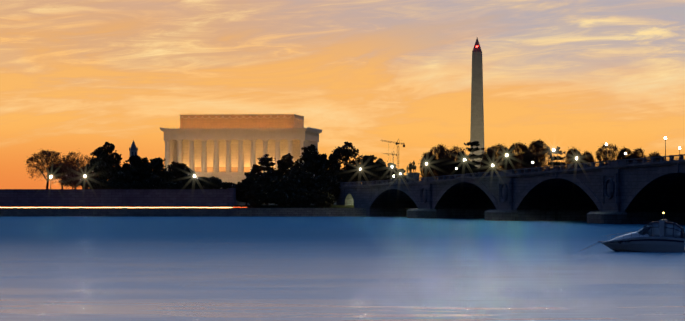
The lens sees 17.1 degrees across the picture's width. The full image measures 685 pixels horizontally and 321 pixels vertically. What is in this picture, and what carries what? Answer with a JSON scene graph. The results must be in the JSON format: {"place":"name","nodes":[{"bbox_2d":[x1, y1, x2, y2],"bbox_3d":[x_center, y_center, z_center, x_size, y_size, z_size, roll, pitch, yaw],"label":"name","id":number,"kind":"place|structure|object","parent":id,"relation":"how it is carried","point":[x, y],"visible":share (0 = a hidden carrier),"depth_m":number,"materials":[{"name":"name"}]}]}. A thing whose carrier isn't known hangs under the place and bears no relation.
{"place":"outdoors","nodes":[
{"label":"outdoors","id":0,"kind":"place"},
{"bbox_2d":[129,139,137,164],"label":"distant tower","id":1,"kind":"structure","parent":0,"point":[133,149],"depth_m":2502.97,"materials":[{"name":"grey stone"}]},
{"bbox_2d":[164,139,318,171],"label":"columns","id":2,"kind":"structure","parent":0,"point":[173,150],"depth_m":900.75,"materials":[{"name":"beige stone"}]},
{"bbox_2d":[160,127,321,140],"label":"entablature","id":3,"kind":"structure","parent":2,"relation":"on","point":[236,133],"depth_m":899.54,"materials":[{"name":"beige stone"}]},
{"bbox_2d":[234,201,353,207],"bbox_3d":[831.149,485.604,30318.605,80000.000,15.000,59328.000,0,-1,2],"label":"ground","id":4,"kind":"structure","parent":0,"point":[243,205],"depth_m":690.46,"materials":[{"name":"black"}]},
{"bbox_2d":[26,150,64,188],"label":"bare tree","id":5,"kind":"object","parent":4,"relation":"on","point":[47,160],"visible":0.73,"depth_m":741.70,"materials":[{"name":"brown plant"}]},
{"bbox_2d":[46,160,76,188],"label":"bare tree","id":6,"kind":"object","parent":4,"relation":"on","point":[63,169],"visible":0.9,"depth_m":714.60,"materials":[{"name":"brown plant"}]},
{"bbox_2d":[59,172,86,188],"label":"bare tree","id":7,"kind":"object","parent":4,"relation":"on","point":[71,180],"visible":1,"depth_m":702.74,"materials":[{"name":"brown plant"}]},
{"bbox_2d":[58,150,91,188],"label":"bare tree","id":8,"kind":"object","parent":4,"relation":"on","point":[69,158],"visible":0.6,"depth_m":734.91,"materials":[{"name":"brown plant"}]},
{"bbox_2d":[74,166,99,178],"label":"bare tree","id":9,"kind":"object","parent":4,"relation":"on","point":[82,171],"visible":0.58,"depth_m":710.53,"materials":[{"name":"brown plant"}]},
{"bbox_2d":[80,178,103,188],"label":"shrub","id":10,"kind":"object","parent":4,"relation":"on","point":[88,183],"visible":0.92,"depth_m":698.68,"materials":[{"name":"black plant"}]},
{"bbox_2d":[85,156,111,179],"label":"leafy tree","id":11,"kind":"object","parent":4,"relation":"on","point":[100,166],"visible":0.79,"depth_m":712.48,"materials":[{"name":"black plant"}]},
{"bbox_2d":[86,142,122,179],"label":"leafy tree","id":12,"kind":"object","parent":4,"relation":"on","point":[107,155],"visible":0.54,"depth_m":728.51,"materials":[{"name":"black plant"}]},
{"bbox_2d":[0,188,236,207],"bbox_3d":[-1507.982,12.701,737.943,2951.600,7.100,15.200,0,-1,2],"label":"retaining wall","id":13,"kind":"structure","parent":4,"relation":"on","point":[118,197],"depth_m":691.32,"materials":[{"name":"stone"}]},
{"bbox_2d":[120,155,141,171],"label":"leafy tree","id":14,"kind":"object","parent":4,"relation":"on","point":[126,166],"visible":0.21,"depth_m":743.47,"materials":[{"name":"black plant"}]},
{"bbox_2d":[129,157,154,180],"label":"leafy tree","id":15,"kind":"object","parent":4,"relation":"on","point":[143,171],"visible":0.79,"depth_m":719.64,"materials":[{"name":"black plant"}]},
{"bbox_2d":[150,157,165,173],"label":"conifer tree","id":16,"kind":"object","parent":4,"relation":"on","point":[158,163],"visible":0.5,"depth_m":726.58,"materials":[{"name":"black plant"}]},
{"bbox_2d":[163,161,191,181],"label":"leafy tree","id":17,"kind":"object","parent":4,"relation":"on","point":[179,170],"visible":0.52,"depth_m":712.64,"materials":[{"name":"black plant"}]},
{"bbox_2d":[177,178,198,188],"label":"shrub","id":18,"kind":"object","parent":4,"relation":"on","point":[187,183],"visible":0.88,"depth_m":696.19,"materials":[{"name":"black plant"}]},
{"bbox_2d":[180,171,195,179],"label":"leafy tree","id":19,"kind":"object","parent":4,"relation":"on","point":[189,175],"visible":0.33,"depth_m":708.52,"materials":[{"name":"black plant"}]},
{"bbox_2d":[192,176,213,188],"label":"shrub","id":20,"kind":"object","parent":4,"relation":"on","point":[202,181],"visible":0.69,"depth_m":699.61,"materials":[{"name":"black plant"}]},
{"bbox_2d":[0,208,417,216],"bbox_3d":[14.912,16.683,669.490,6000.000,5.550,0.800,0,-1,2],"label":"river wall","id":21,"kind":"structure","parent":4,"relation":"on","point":[183,212],"depth_m":670.90,"materials":[{"name":"stone"}]},
{"bbox_2d":[205,176,221,188],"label":"shrub","id":22,"kind":"object","parent":4,"relation":"on","point":[216,180],"visible":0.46,"depth_m":703.34,"materials":[{"name":"black plant"}]},
{"bbox_2d":[214,182,235,188],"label":"shrub","id":23,"kind":"object","parent":4,"relation":"on","point":[224,185],"visible":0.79,"depth_m":701.37,"materials":[{"name":"black plant"}]},
{"bbox_2d":[234,179,255,204],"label":"leafy tree","id":24,"kind":"object","parent":4,"relation":"on","point":[244,187],"visible":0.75,"depth_m":697.37,"materials":[{"name":"black plant"}]},
{"bbox_2d":[244,164,265,184],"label":"leafy tree","id":25,"kind":"object","parent":4,"relation":"on","point":[252,175],"visible":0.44,"depth_m":719.39,"materials":[{"name":"black plant"}]},
{"bbox_2d":[257,154,275,175],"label":"conifer tree","id":26,"kind":"object","parent":4,"relation":"on","point":[266,163],"visible":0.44,"depth_m":739.76,"materials":[{"name":"black plant"}]},
{"bbox_2d":[195,172,361,201],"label":"building base","id":27,"kind":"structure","parent":4,"relation":"on","point":[234,177],"depth_m":898.19,"materials":[{"name":"stone"}]},
{"bbox_2d":[180,114,303,171],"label":"building wall","id":28,"kind":"structure","parent":27,"relation":"on","point":[216,123],"depth_m":905.45,"materials":[{"name":"beige stone"}]},
{"bbox_2d":[181,116,303,119],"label":"lincoln attic festoons","id":29,"kind":"object","parent":28,"relation":"attached to","point":[299,118],"visible":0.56,"depth_m":905.33,"materials":[{"name":"beige stone"}]},
{"bbox_2d":[271,153,294,180],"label":"leafy tree","id":30,"kind":"object","parent":4,"relation":"on","point":[281,171],"visible":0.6,"depth_m":735.54,"materials":[{"name":"black plant"}]},
{"bbox_2d":[282,163,305,179],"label":"leafy tree","id":31,"kind":"object","parent":4,"relation":"on","point":[297,169],"visible":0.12,"depth_m":714.19,"materials":[{"name":"black plant"}]},
{"bbox_2d":[295,144,327,176],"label":"leafy tree","id":32,"kind":"object","parent":4,"relation":"on","point":[314,161],"visible":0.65,"depth_m":732.09,"materials":[{"name":"black plant"}]},
{"bbox_2d":[309,188,335,207],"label":"leafy tree","id":33,"kind":"object","parent":4,"relation":"on","point":[325,197],"visible":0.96,"depth_m":686.37,"materials":[{"name":"black plant"}]},
{"bbox_2d":[317,154,343,204],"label":"leafy tree","id":34,"kind":"object","parent":4,"relation":"on","point":[332,164],"visible":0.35,"depth_m":719.29,"materials":[{"name":"black plant"}]},
{"bbox_2d":[336,170,353,185],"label":"leafy tree","id":35,"kind":"object","parent":4,"relation":"on","point":[343,176],"visible":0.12,"depth_m":709.69,"materials":[{"name":"black plant"}]},
{"bbox_2d":[332,142,373,184],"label":"leafy tree","id":36,"kind":"object","parent":4,"relation":"on","point":[354,167],"visible":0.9,"depth_m":727.18,"materials":[{"name":"black plant"}]},
{"bbox_2d":[361,155,379,184],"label":"leafy tree","id":37,"kind":"object","parent":4,"relation":"on","point":[373,165],"visible":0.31,"depth_m":746.85,"materials":[{"name":"black plant"}]},
{"bbox_2d":[373,158,390,183],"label":"leafy tree","id":38,"kind":"object","parent":4,"relation":"on","point":[384,170],"visible":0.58,"depth_m":761.23,"materials":[{"name":"black plant"}]},
{"bbox_2d":[387,163,399,182],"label":"leafy tree","id":39,"kind":"object","parent":4,"relation":"on","point":[394,171],"visible":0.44,"depth_m":781.35,"materials":[{"name":"black plant"}]},
{"bbox_2d":[383,140,404,168],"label":"tower crane","id":40,"kind":"object","parent":4,"relation":"on","point":[403,144],"visible":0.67,"depth_m":2497.74,"materials":[{"name":"brown paint"}]},
{"bbox_2d":[398,169,405,181],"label":"leafy tree","id":41,"kind":"object","parent":4,"relation":"on","point":[402,171],"visible":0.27,"depth_m":797.35,"materials":[{"name":"black plant"}]},
{"bbox_2d":[407,160,419,180],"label":"valor statue","id":42,"kind":"object","parent":4,"relation":"on","point":[411,174],"visible":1,"depth_m":738.88,"materials":[{"name":"metal"}]},
{"bbox_2d":[418,152,436,176],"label":"bare tree","id":43,"kind":"object","parent":4,"relation":"on","point":[428,158],"visible":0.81,"depth_m":836.12,"materials":[{"name":"black plant"}]},
{"bbox_2d":[428,144,454,172],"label":"bare tree","id":44,"kind":"object","parent":4,"relation":"on","point":[441,149],"visible":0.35,"depth_m":847.34,"materials":[{"name":"brown plant"}]},
{"bbox_2d":[432,154,456,179],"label":"bare tree","id":45,"kind":"object","parent":4,"relation":"on","point":[440,163],"visible":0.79,"depth_m":825.37,"materials":[{"name":"black plant"}]},
{"bbox_2d":[446,146,469,161],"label":"bare tree","id":46,"kind":"object","parent":4,"relation":"on","point":[455,154],"visible":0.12,"depth_m":857.30,"materials":[{"name":"brown plant"}]},
{"bbox_2d":[452,152,477,177],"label":"leafy tree","id":47,"kind":"object","parent":4,"relation":"on","point":[460,164],"visible":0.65,"depth_m":816.13,"materials":[{"name":"black plant"}]},
{"bbox_2d":[463,141,485,176],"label":"conifer tree","id":48,"kind":"object","parent":4,"relation":"on","point":[472,156],"visible":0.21,"depth_m":838.08,"materials":[{"name":"black plant"}]},
{"bbox_2d":[476,146,498,175],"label":"bare tree","id":49,"kind":"object","parent":4,"relation":"on","point":[486,163],"visible":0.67,"depth_m":830.26,"materials":[{"name":"black plant"}]},
{"bbox_2d":[488,143,511,173],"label":"bare tree","id":50,"kind":"object","parent":4,"relation":"on","point":[501,148],"visible":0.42,"depth_m":847.42,"materials":[{"name":"brown plant"}]},
{"bbox_2d":[500,152,518,173],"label":"bare tree","id":51,"kind":"object","parent":4,"relation":"on","point":[509,162],"visible":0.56,"depth_m":817.16,"materials":[{"name":"black plant"}]},
{"bbox_2d":[509,142,527,170],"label":"bare tree","id":52,"kind":"object","parent":4,"relation":"on","point":[518,148],"visible":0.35,"depth_m":857.10,"materials":[{"name":"brown plant"}]},
{"bbox_2d":[517,150,539,171],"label":"bare tree","id":53,"kind":"object","parent":4,"relation":"on","point":[530,157],"visible":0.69,"depth_m":825.01,"materials":[{"name":"black plant"}]},
{"bbox_2d":[527,139,552,169],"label":"bare tree","id":54,"kind":"object","parent":4,"relation":"on","point":[537,146],"visible":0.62,"depth_m":847.25,"materials":[{"name":"brown plant"}]},
{"bbox_2d":[548,146,566,170],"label":"conifer tree","id":55,"kind":"object","parent":4,"relation":"on","point":[557,157],"visible":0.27,"depth_m":827.00,"materials":[{"name":"black plant"}]},
{"bbox_2d":[563,146,584,167],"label":"bare tree","id":56,"kind":"object","parent":4,"relation":"on","point":[571,155],"visible":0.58,"depth_m":837.71,"materials":[{"name":"brown plant"}]},
{"bbox_2d":[581,150,595,167],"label":"bare tree","id":57,"kind":"object","parent":4,"relation":"on","point":[589,156],"visible":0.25,"depth_m":874.17,"materials":[{"name":"brown plant"}]},
{"bbox_2d":[595,143,623,165],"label":"bare tree","id":58,"kind":"object","parent":4,"relation":"on","point":[601,151],"visible":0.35,"depth_m":856.06,"materials":[{"name":"brown plant"}]},
{"bbox_2d":[617,148,634,163],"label":"bare tree","id":59,"kind":"object","parent":4,"relation":"on","point":[630,154],"visible":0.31,"depth_m":866.60,"materials":[{"name":"black plant"}]},
{"bbox_2d":[632,148,646,160],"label":"bare tree","id":60,"kind":"object","parent":4,"relation":"on","point":[637,152],"visible":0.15,"depth_m":874.05,"materials":[{"name":"brown plant"}]},
{"bbox_2d":[646,151,659,160],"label":"bare tree","id":61,"kind":"object","parent":4,"relation":"on","point":[654,154],"visible":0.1,"depth_m":894.74,"materials":[{"name":"black plant"}]},
{"bbox_2d":[0,216,684,320],"bbox_3d":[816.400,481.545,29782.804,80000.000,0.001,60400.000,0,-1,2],"label":"river water","id":62,"kind":"structure","parent":0,"point":[206,268],"depth_m":178.34,"materials":[{"name":"blue liquid"}]},
{"bbox_2d":[336,164,684,223],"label":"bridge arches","id":63,"kind":"structure","parent":62,"relation":"in","point":[556,199],"depth_m":550.58,"materials":[{"name":"grey stone"}]},
{"bbox_2d":[338,160,684,223],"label":"bridge","id":64,"kind":"structure","parent":62,"relation":"in","point":[610,213],"depth_m":537.44,"materials":[{"name":"grey stone"}]},
{"bbox_2d":[340,154,684,186],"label":"bridge balustrade","id":65,"kind":"object","parent":64,"relation":"on","point":[575,166],"visible":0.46,"depth_m":541.04,"materials":[{"name":"stone"}]},
{"bbox_2d":[583,212,684,251],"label":"cruiser boat","id":66,"kind":"object","parent":62,"relation":"on","point":[663,235],"visible":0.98,"depth_m":238.50,"materials":[{"name":"blue"}]},
{"bbox_2d":[0,0,684,188],"label":"sky","id":67,"kind":"structure","parent":0,"point":[80,75],"materials":[{"name":"orange"}]},
{"bbox_2d":[470,38,484,166],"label":"washington monument","id":68,"kind":"object","parent":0,"point":[477,123],"visible":0.52,"depth_m":2539.85,"materials":[{"name":"stone"}]},
{"bbox_3d":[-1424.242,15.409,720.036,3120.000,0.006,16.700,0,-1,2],"label":"parkway road","id":69,"kind":"structure","parent":0,"visible":0},
{"bbox_2d":[0,207,231,207],"bbox_3d":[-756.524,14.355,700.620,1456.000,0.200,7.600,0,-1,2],"label":"traffic light trails","id":70,"kind":"object","parent":69,"relation":"on","point":[115,207],"visible":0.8,"depth_m":677.85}
]}

